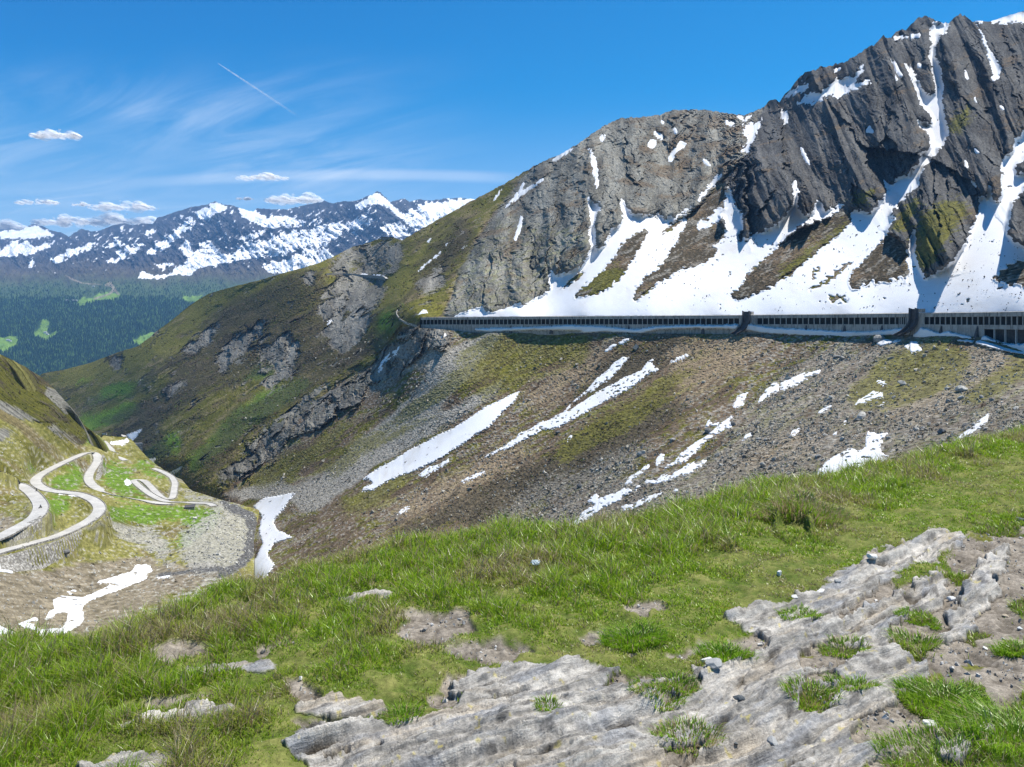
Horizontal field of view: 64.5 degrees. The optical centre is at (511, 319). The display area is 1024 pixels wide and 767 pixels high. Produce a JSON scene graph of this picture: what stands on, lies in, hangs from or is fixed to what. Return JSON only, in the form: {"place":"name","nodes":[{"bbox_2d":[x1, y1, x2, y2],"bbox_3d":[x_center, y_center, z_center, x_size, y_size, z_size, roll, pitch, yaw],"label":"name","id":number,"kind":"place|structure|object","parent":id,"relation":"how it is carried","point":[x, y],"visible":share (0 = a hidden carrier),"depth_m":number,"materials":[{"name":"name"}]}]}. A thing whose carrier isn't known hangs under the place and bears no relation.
{"place":"outdoors","nodes":[
{"label":"outdoors","id":0,"kind":"place"},
{"bbox_2d":[0,473,47,538],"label":"road","id":1,"kind":"structure","parent":0,"point":[36,498],"depth_m":384.54,"materials":[{"name":"stone"}]},
{"bbox_2d":[0,452,169,552],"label":"road","id":2,"kind":"structure","parent":0,"point":[99,507],"depth_m":482.90,"materials":[{"name":"asphalt"}]},
{"bbox_2d":[104,440,127,459],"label":"road","id":3,"kind":"structure","parent":0,"point":[111,448],"depth_m":778.07,"materials":[{"name":"stone"}]},
{"bbox_2d":[0,354,258,640],"bbox_3d":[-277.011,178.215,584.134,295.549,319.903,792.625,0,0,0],"label":"hillside","id":4,"kind":"structure","parent":0,"point":[30,432],"depth_m":477.66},
{"bbox_2d":[0,568,12,573],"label":"snow patch","id":5,"kind":"object","parent":4,"relation":"on","point":[6,571],"visible":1,"depth_m":316.52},
{"bbox_2d":[0,483,48,540],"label":"kerb wall","id":6,"kind":"structure","parent":4,"relation":"on","point":[45,514],"depth_m":362.25,"materials":[{"name":"grey stone"}]},
{"bbox_2d":[10,515,41,546],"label":"embankment","id":7,"kind":"structure","parent":4,"relation":"on","point":[18,537],"depth_m":357.66,"materials":[{"name":"grey stone"}]},
{"bbox_2d":[19,617,38,629],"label":"snow patch","id":8,"kind":"object","parent":4,"relation":"on","point":[29,620],"visible":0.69,"depth_m":283.83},
{"bbox_2d":[0,530,81,571],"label":"embankment","id":9,"kind":"structure","parent":4,"relation":"on","point":[16,562],"depth_m":343.03,"materials":[{"name":"grey stone"}]},
{"bbox_2d":[0,452,172,554],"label":"kerb wall","id":10,"kind":"structure","parent":4,"relation":"on","point":[74,491],"depth_m":461.34,"materials":[{"name":"grey stone"}]},
{"bbox_2d":[39,564,152,634],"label":"snow patch","id":11,"kind":"object","parent":4,"relation":"on","point":[69,605],"visible":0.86,"depth_m":343.84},
{"bbox_2d":[95,455,106,479],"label":"embankment","id":12,"kind":"structure","parent":4,"relation":"on","point":[98,475],"depth_m":637.34,"materials":[{"name":"grey stone"}]},
{"bbox_2d":[110,437,128,445],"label":"snow patch","id":13,"kind":"object","parent":4,"relation":"on","point":[121,442],"visible":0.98,"depth_m":845.96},
{"bbox_2d":[0,357,246,634],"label":"undergrowth","id":14,"kind":"object","parent":4,"relation":"on","point":[62,478],"visible":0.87,"depth_m":566.84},
{"bbox_2d":[124,478,131,485],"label":"snow patch","id":15,"kind":"object","parent":4,"relation":"on","point":[127,482],"visible":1,"depth_m":634.93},
{"bbox_2d":[0,438,257,633],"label":"stones","id":16,"kind":"object","parent":4,"relation":"on","point":[190,538],"visible":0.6,"depth_m":462.31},
{"bbox_2d":[137,468,217,505],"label":"kerb wall","id":17,"kind":"structure","parent":4,"relation":"on","point":[168,499],"depth_m":599.52,"materials":[{"name":"grey stone"}]},
{"bbox_2d":[184,504,195,509],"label":"stone hut","id":18,"kind":"object","parent":4,"relation":"on","point":[190,506],"visible":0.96,"depth_m":563.45,"materials":[{"name":"stone"}]},
{"bbox_2d":[131,468,216,505],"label":"road","id":19,"kind":"structure","parent":0,"point":[153,489],"depth_m":617.36,"materials":[{"name":"stone"}]},
{"bbox_2d":[0,191,474,373],"bbox_3d":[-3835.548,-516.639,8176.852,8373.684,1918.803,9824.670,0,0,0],"label":"mountains","id":20,"kind":"structure","parent":0,"point":[231,245],"depth_m":7894.42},
{"bbox_2d":[0,277,224,374],"bbox_3d":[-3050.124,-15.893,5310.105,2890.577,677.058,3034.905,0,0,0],"label":"forest","id":21,"kind":"object","parent":20,"relation":"on","point":[68,356],"visible":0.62,"depth_m":5084.60,"materials":[{"name":"plant"}]},
{"bbox_2d":[0,438,1023,766],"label":"ground","id":22,"kind":"structure","parent":0,"point":[392,688],"depth_m":4.37,"materials":[{"name":"plant"}]},
{"bbox_2d":[76,750,173,766],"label":"rock slab","id":23,"kind":"object","parent":22,"relation":"on","point":[82,763],"visible":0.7,"depth_m":3.08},
{"bbox_2d":[118,696,234,726],"bbox_3d":[-1.421,1.687,3.476,0.490,0.064,0.213,0,0,-22],"label":"rock slab","id":24,"kind":"object","parent":22,"relation":"on","point":[202,703],"visible":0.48,"depth_m":3.49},
{"bbox_2d":[186,658,276,672],"bbox_3d":[-1.389,1.707,3.980,0.457,0.046,0.154,0,0,-11],"label":"rock slab","id":25,"kind":"object","parent":22,"relation":"on","point":[262,665],"visible":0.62,"depth_m":3.99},
{"bbox_2d":[294,691,388,721],"bbox_3d":[-0.746,1.697,3.572,0.420,0.065,0.193,0,0,0],"label":"rock slab","id":26,"kind":"object","parent":22,"relation":"on","point":[331,706],"visible":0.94,"depth_m":3.55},
{"bbox_2d":[339,588,392,605],"bbox_3d":[-0.888,1.683,4.942,0.353,0.050,0.250,0,0,-45],"label":"rock slab","id":27,"kind":"object","parent":22,"relation":"on","point":[380,592],"visible":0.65,"depth_m":4.95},
{"bbox_2d":[376,699,429,724],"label":"grass tuft","id":28,"kind":"object","parent":22,"relation":"on","point":[416,712],"visible":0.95,"depth_m":3.50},
{"bbox_2d":[0,417,1023,766],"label":"grass","id":29,"kind":"structure","parent":22,"relation":"on","point":[686,525],"depth_m":4.82,"materials":[{"name":"plant"}]},
{"bbox_2d":[530,560,540,564],"bbox_3d":[0.160,1.648,5.494,0.072,0.034,0.073,0,0,0],"label":"wrapper","id":30,"kind":"object","parent":29,"relation":"on","point":[533,562],"visible":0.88,"depth_m":5.48,"materials":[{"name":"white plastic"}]},
{"bbox_2d":[281,525,965,766],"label":"bedrock","id":31,"kind":"structure","parent":22,"relation":"on","point":[493,717],"depth_m":3.52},
{"bbox_2d":[531,692,565,712],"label":"grass tuft","id":32,"kind":"object","parent":31,"relation":"on","point":[544,701],"visible":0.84,"depth_m":3.48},
{"bbox_2d":[625,675,690,711],"bbox_3d":[0.661,1.692,3.653,0.340,0.139,0.270,0,0,0],"label":"grass tuft","id":33,"kind":"object","parent":31,"relation":"on","point":[652,685],"visible":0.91,"depth_m":3.63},
{"bbox_2d":[646,668,701,696],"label":"grass tuft","id":34,"kind":"object","parent":31,"relation":"on","point":[693,688],"visible":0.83,"depth_m":3.77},
{"bbox_2d":[705,658,721,668],"bbox_3d":[0.965,1.651,3.885,0.080,0.040,0.069,0,0,10],"label":"stone","id":35,"kind":"object","parent":31,"relation":"on","point":[714,663],"visible":1,"depth_m":3.87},
{"bbox_2d":[733,694,745,700],"bbox_3d":[1.010,1.679,3.601,0.051,0.026,0.035,0,0,-19],"label":"stone","id":36,"kind":"object","parent":31,"relation":"on","point":[738,697],"visible":1,"depth_m":3.59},
{"bbox_2d":[767,735,777,745],"bbox_3d":[1.036,1.679,3.227,0.035,0.027,0.074,0,0,-7],"label":"stone","id":37,"kind":"object","parent":31,"relation":"on","point":[771,740],"visible":1,"depth_m":3.22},
{"bbox_2d":[774,602,827,621],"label":"grass tuft","id":38,"kind":"object","parent":31,"relation":"on","point":[794,608],"visible":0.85,"depth_m":4.68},
{"bbox_2d":[813,671,885,694],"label":"grass tuft","id":39,"kind":"object","parent":31,"relation":"on","point":[855,683],"visible":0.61,"depth_m":3.75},
{"bbox_2d":[866,554,876,558],"bbox_3d":[2.496,1.643,5.625,0.086,0.042,0.071,0,0,-44],"label":"stone","id":40,"kind":"object","parent":31,"relation":"on","point":[871,556],"visible":1,"depth_m":5.60,"materials":[{"name":"white stone"}]},
{"bbox_2d":[590,617,674,653],"bbox_3d":[0.660,1.683,4.317,0.560,0.122,0.477,0,0,0],"label":"grass tuft","id":41,"kind":"object","parent":22,"relation":"on","point":[632,639],"visible":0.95,"depth_m":4.28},
{"bbox_2d":[644,707,733,758],"bbox_3d":[0.718,1.710,3.338,0.368,0.113,0.322,0,0,-22],"label":"grass tuft","id":42,"kind":"object","parent":22,"relation":"on","point":[662,731],"visible":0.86,"depth_m":3.34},
{"bbox_2d":[683,634,768,662],"bbox_3d":[1.078,1.692,4.106,0.466,0.124,0.366,0,0,0],"label":"grass tuft","id":43,"kind":"object","parent":22,"relation":"on","point":[732,651],"visible":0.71,"depth_m":4.13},
{"bbox_2d":[738,487,855,526],"bbox_3d":[2.436,1.613,6.987,1.132,0.238,0.893,0,0,0],"label":"grass tuft","id":44,"kind":"object","parent":22,"relation":"on","point":[807,505],"visible":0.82,"depth_m":6.89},
{"bbox_2d":[777,673,851,712],"bbox_3d":[1.349,1.685,3.657,0.357,0.121,0.307,0,0,0],"label":"grass tuft","id":45,"kind":"object","parent":22,"relation":"on","point":[816,694],"visible":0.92,"depth_m":3.65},
{"bbox_2d":[813,632,874,658],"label":"grass tuft","id":46,"kind":"object","parent":22,"relation":"on","point":[823,650],"visible":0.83,"depth_m":4.20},
{"bbox_2d":[878,624,947,650],"bbox_3d":[2.142,1.695,4.293,0.428,0.120,0.336,0,0,0],"label":"grass tuft","id":47,"kind":"object","parent":22,"relation":"on","point":[917,639],"visible":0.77,"depth_m":4.31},
{"bbox_2d":[891,606,945,629],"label":"grass tuft","id":48,"kind":"object","parent":22,"relation":"on","point":[931,623],"visible":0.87,"depth_m":4.60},
{"bbox_2d":[922,719,936,727],"bbox_3d":[1.773,1.714,3.438,0.064,0.031,0.073,0,0,1],"label":"stone","id":49,"kind":"object","parent":22,"relation":"on","point":[925,722],"visible":0.58,"depth_m":3.42,"materials":[{"name":"white stone"}]},
{"bbox_2d":[861,711,1023,766],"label":"grass tuft","id":50,"kind":"object","parent":22,"relation":"on","point":[906,739],"visible":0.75,"depth_m":3.17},
{"bbox_2d":[880,668,1010,719],"bbox_3d":[1.923,1.683,3.599,0.578,0.133,0.466,0,0,0],"label":"grass tuft","id":51,"kind":"object","parent":22,"relation":"on","point":[914,688],"visible":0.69,"depth_m":3.63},
{"bbox_2d":[947,596,955,600],"bbox_3d":[2.687,1.709,4.953,0.041,0.031,0.056,0,0,-11],"label":"stone","id":52,"kind":"object","parent":22,"relation":"on","point":[950,598],"visible":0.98,"depth_m":4.95,"materials":[{"name":"white stone"}]},
{"bbox_2d":[934,715,1002,766],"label":"rock slab","id":53,"kind":"object","parent":22,"relation":"on","point":[944,753],"visible":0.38,"depth_m":3.13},
{"bbox_2d":[916,689,1023,761],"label":"grass tuft","id":54,"kind":"object","parent":22,"relation":"on","point":[982,714],"visible":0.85,"depth_m":3.32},
{"bbox_2d":[937,542,1010,644],"bbox_3d":[3.000,1.701,5.167,0.228,0.141,2.310,0,0,38],"label":"rock slab","id":55,"kind":"object","parent":22,"relation":"on","point":[980,588],"visible":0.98,"depth_m":4.94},
{"bbox_2d":[992,573,998,581],"bbox_3d":[3.100,1.657,5.206,0.036,0.051,0.037,0,0,-18],"label":"stone","id":56,"kind":"object","parent":55,"relation":"on","point":[995,576],"visible":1,"depth_m":5.20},
{"bbox_2d":[982,636,1023,657],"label":"grass tuft","id":57,"kind":"object","parent":22,"relation":"on","point":[999,650],"visible":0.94,"depth_m":4.14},
{"bbox_2d":[0,0,1023,236],"label":"sky","id":58,"kind":"structure","parent":0,"point":[113,112],"materials":[{"name":"blue"}]},
{"bbox_2d":[39,13,1023,577],"bbox_3d":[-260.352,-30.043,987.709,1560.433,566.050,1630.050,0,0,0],"label":"mountain","id":59,"kind":"structure","parent":0,"point":[853,165],"depth_m":625.54,"materials":[{"name":"stone"}]},
{"bbox_2d":[126,429,141,439],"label":"snow patch","id":60,"kind":"object","parent":59,"relation":"on","point":[133,435],"visible":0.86,"depth_m":1056.09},
{"bbox_2d":[135,442,142,451],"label":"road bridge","id":61,"kind":"structure","parent":59,"relation":"on","point":[140,445],"depth_m":968.02,"materials":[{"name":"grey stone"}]},
{"bbox_2d":[254,492,294,578],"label":"snow patch","id":62,"kind":"object","parent":59,"relation":"on","point":[269,511],"visible":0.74,"depth_m":544.26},
{"bbox_2d":[326,273,384,279],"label":"retaining wall","id":63,"kind":"structure","parent":59,"relation":"on","point":[365,276],"depth_m":1103.28,"materials":[{"name":"grey stone"}]},
{"bbox_2d":[378,346,398,372],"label":"snow patch","id":64,"kind":"object","parent":59,"relation":"on","point":[380,368],"visible":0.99,"depth_m":670.70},
{"bbox_2d":[397,506,409,514],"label":"snow patch","id":65,"kind":"object","parent":59,"relation":"on","point":[401,511],"visible":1,"depth_m":439.10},
{"bbox_2d":[396,310,416,326],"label":"guard wall","id":66,"kind":"structure","parent":59,"relation":"on","point":[407,323],"depth_m":656.19,"materials":[{"name":"grey stone"}]},
{"bbox_2d":[418,251,440,271],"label":"snow patch","id":67,"kind":"object","parent":59,"relation":"on","point":[435,256],"visible":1,"depth_m":887.42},
{"bbox_2d":[419,458,448,477],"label":"snow patch","id":68,"kind":"object","parent":59,"relation":"on","point":[424,472],"visible":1,"depth_m":479.42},
{"bbox_2d":[362,391,519,491],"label":"snow patch","id":69,"kind":"object","parent":59,"relation":"on","point":[460,434],"visible":1,"depth_m":504.91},
{"bbox_2d":[461,471,484,482],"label":"snow patch","id":70,"kind":"object","parent":59,"relation":"on","point":[474,476],"visible":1,"depth_m":449.35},
{"bbox_2d":[513,215,522,240],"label":"snow patch","id":71,"kind":"object","parent":59,"relation":"on","point":[517,232],"visible":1,"depth_m":795.76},
{"bbox_2d":[505,178,543,207],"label":"snow patch","id":72,"kind":"object","parent":59,"relation":"on","point":[521,192],"visible":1,"depth_m":911.42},
{"bbox_2d":[40,195,1023,546],"bbox_3d":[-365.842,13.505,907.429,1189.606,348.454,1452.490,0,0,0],"label":"shrubs","id":73,"kind":"object","parent":59,"relation":"on","point":[484,403],"visible":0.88,"depth_m":528.26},
{"bbox_2d":[550,148,572,162],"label":"snow patch","id":74,"kind":"object","parent":59,"relation":"on","point":[558,157],"visible":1,"depth_m":937.19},
{"bbox_2d":[485,359,658,456],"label":"snow patch","id":75,"kind":"object","parent":59,"relation":"on","point":[601,396],"visible":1,"depth_m":479.92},
{"bbox_2d":[475,324,701,333],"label":"snow bank","id":76,"kind":"structure","parent":59,"relation":"on","point":[589,329],"depth_m":552.05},
{"bbox_2d":[587,148,598,188],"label":"snow patch","id":77,"kind":"object","parent":59,"relation":"on","point":[594,166],"visible":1,"depth_m":829.89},
{"bbox_2d":[564,357,628,411],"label":"snow patch","id":78,"kind":"object","parent":59,"relation":"on","point":[611,371],"visible":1,"depth_m":505.00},
{"bbox_2d":[569,485,640,524],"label":"snow patch","id":79,"kind":"object","parent":59,"relation":"on","point":[604,500],"visible":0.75,"depth_m":350.90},
{"bbox_2d":[605,344,616,351],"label":"snow patch","id":80,"kind":"object","parent":59,"relation":"on","point":[610,347],"visible":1,"depth_m":529.68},
{"bbox_2d":[223,330,1023,556],"bbox_3d":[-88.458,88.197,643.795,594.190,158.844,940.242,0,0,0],"label":"scree","id":81,"kind":"structure","parent":59,"relation":"on","point":[636,347],"depth_m":375.12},
{"bbox_2d":[625,464,649,484],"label":"snow patch","id":82,"kind":"object","parent":59,"relation":"on","point":[631,477],"visible":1,"depth_m":362.80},
{"bbox_2d":[636,450,645,455],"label":"boulder","id":83,"kind":"object","parent":59,"relation":"on","point":[642,452],"visible":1,"depth_m":383.66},
{"bbox_2d":[621,492,661,510],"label":"snow patch","id":84,"kind":"object","parent":59,"relation":"on","point":[650,497],"visible":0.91,"depth_m":327.10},
{"bbox_2d":[648,139,655,147],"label":"snow patch","id":85,"kind":"object","parent":59,"relation":"on","point":[651,143],"visible":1,"depth_m":893.11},
{"bbox_2d":[654,131,663,139],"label":"snow patch","id":86,"kind":"object","parent":59,"relation":"on","point":[658,134],"visible":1,"depth_m":920.32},
{"bbox_2d":[656,453,664,465],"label":"snow patch","id":87,"kind":"object","parent":59,"relation":"on","point":[660,458],"visible":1,"depth_m":366.74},
{"bbox_2d":[645,460,706,483],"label":"snow patch","id":88,"kind":"object","parent":59,"relation":"on","point":[691,467],"visible":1,"depth_m":338.18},
{"bbox_2d":[668,141,686,161],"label":"snow patch","id":89,"kind":"object","parent":59,"relation":"on","point":[680,146],"visible":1,"depth_m":879.46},
{"bbox_2d":[670,354,688,362],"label":"snow patch","id":90,"kind":"object","parent":59,"relation":"on","point":[681,357],"visible":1,"depth_m":488.95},
{"bbox_2d":[664,416,732,468],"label":"snow patch","id":91,"kind":"object","parent":59,"relation":"on","point":[695,445],"visible":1,"depth_m":365.85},
{"bbox_2d":[697,174,721,201],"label":"snow patch","id":92,"kind":"object","parent":59,"relation":"on","point":[712,183],"visible":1,"depth_m":746.61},
{"bbox_2d":[700,323,738,329],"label":"snow bank","id":93,"kind":"structure","parent":59,"relation":"on","point":[734,326],"depth_m":497.38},
{"bbox_2d":[421,308,1023,343],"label":"avalanche gallery","id":94,"kind":"object","parent":59,"relation":"on","point":[1006,327],"visible":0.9,"depth_m":477.40,"materials":[{"name":"concrete"}]},
{"bbox_2d":[725,120,734,126],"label":"snow patch","id":95,"kind":"object","parent":59,"relation":"on","point":[727,122],"visible":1,"depth_m":914.78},
{"bbox_2d":[454,21,1023,316],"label":"snowfield","id":96,"kind":"structure","parent":59,"relation":"on","point":[676,295],"depth_m":543.03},
{"bbox_2d":[732,392,747,407],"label":"snow patch","id":97,"kind":"object","parent":59,"relation":"on","point":[738,402],"visible":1,"depth_m":406.47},
{"bbox_2d":[740,118,761,155],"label":"snow patch","id":98,"kind":"object","parent":59,"relation":"on","point":[751,136],"visible":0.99,"depth_m":850.92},
{"bbox_2d":[758,370,820,402],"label":"snow patch","id":99,"kind":"object","parent":59,"relation":"on","point":[793,381],"visible":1,"depth_m":408.25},
{"bbox_2d":[800,147,809,164],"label":"snow patch","id":100,"kind":"object","parent":59,"relation":"on","point":[805,157],"visible":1,"depth_m":703.67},
{"bbox_2d":[780,64,871,124],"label":"snow patch","id":101,"kind":"object","parent":59,"relation":"on","point":[839,88],"visible":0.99,"depth_m":796.13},
{"bbox_2d":[746,324,909,335],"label":"snow bank","id":102,"kind":"structure","parent":59,"relation":"on","point":[772,330],"depth_m":457.19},
{"bbox_2d":[649,233,1021,310],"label":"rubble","id":103,"kind":"object","parent":59,"relation":"on","point":[897,283],"visible":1,"depth_m":437.67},
{"bbox_2d":[818,431,887,474],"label":"snow patch","id":104,"kind":"object","parent":59,"relation":"on","point":[870,444],"visible":0.62,"depth_m":272.68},
{"bbox_2d":[857,412,865,418],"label":"boulder","id":105,"kind":"object","parent":59,"relation":"on","point":[860,415],"visible":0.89,"depth_m":315.52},
{"bbox_2d":[855,391,882,404],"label":"snow patch","id":106,"kind":"object","parent":59,"relation":"on","point":[862,400],"visible":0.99,"depth_m":340.25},
{"bbox_2d":[866,126,873,132],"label":"snow patch","id":107,"kind":"object","parent":59,"relation":"on","point":[869,129],"visible":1,"depth_m":662.28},
{"bbox_2d":[876,339,900,345],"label":"snow patch","id":108,"kind":"object","parent":59,"relation":"on","point":[883,342],"visible":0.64,"depth_m":410.03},
{"bbox_2d":[873,335,884,341],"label":"boulder","id":109,"kind":"object","parent":108,"relation":"on","point":[877,338],"visible":1,"depth_m":415.12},
{"bbox_2d":[891,60,902,76],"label":"snow patch","id":110,"kind":"object","parent":59,"relation":"on","point":[897,70],"visible":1,"depth_m":729.49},
{"bbox_2d":[894,33,920,40],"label":"snow patch","id":111,"kind":"object","parent":59,"relation":"on","point":[913,36],"visible":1,"depth_m":807.11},
{"bbox_2d":[904,341,921,352],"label":"snow patch","id":112,"kind":"object","parent":59,"relation":"on","point":[914,346],"visible":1,"depth_m":390.55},
{"bbox_2d":[937,428,945,433],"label":"boulder","id":113,"kind":"object","parent":59,"relation":"on","point":[940,431],"visible":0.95,"depth_m":250.31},
{"bbox_2d":[913,327,974,342],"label":"snow bank","id":114,"kind":"structure","parent":59,"relation":"on","point":[921,332],"depth_m":387.45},
{"bbox_2d":[955,385,967,391],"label":"boulder","id":115,"kind":"object","parent":59,"relation":"on","point":[959,388],"visible":0.96,"depth_m":297.48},
{"bbox_2d":[958,413,989,437],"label":"snow patch","id":116,"kind":"object","parent":59,"relation":"on","point":[984,419],"visible":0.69,"depth_m":238.63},
{"bbox_2d":[977,26,1001,80],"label":"snow patch","id":117,"kind":"object","parent":59,"relation":"on","point":[996,68],"visible":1,"depth_m":682.73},
{"bbox_2d":[975,11,1023,24],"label":"snow patch","id":118,"kind":"object","parent":59,"relation":"on","point":[1018,17],"visible":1,"depth_m":773.71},
{"bbox_2d":[976,336,1023,354],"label":"snow bank","id":119,"kind":"structure","parent":59,"relation":"on","point":[1018,346],"depth_m":339.83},
{"bbox_2d":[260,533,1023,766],"bbox_3d":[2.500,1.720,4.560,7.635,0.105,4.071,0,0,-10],"label":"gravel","id":120,"kind":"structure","parent":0,"point":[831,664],"depth_m":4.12,"materials":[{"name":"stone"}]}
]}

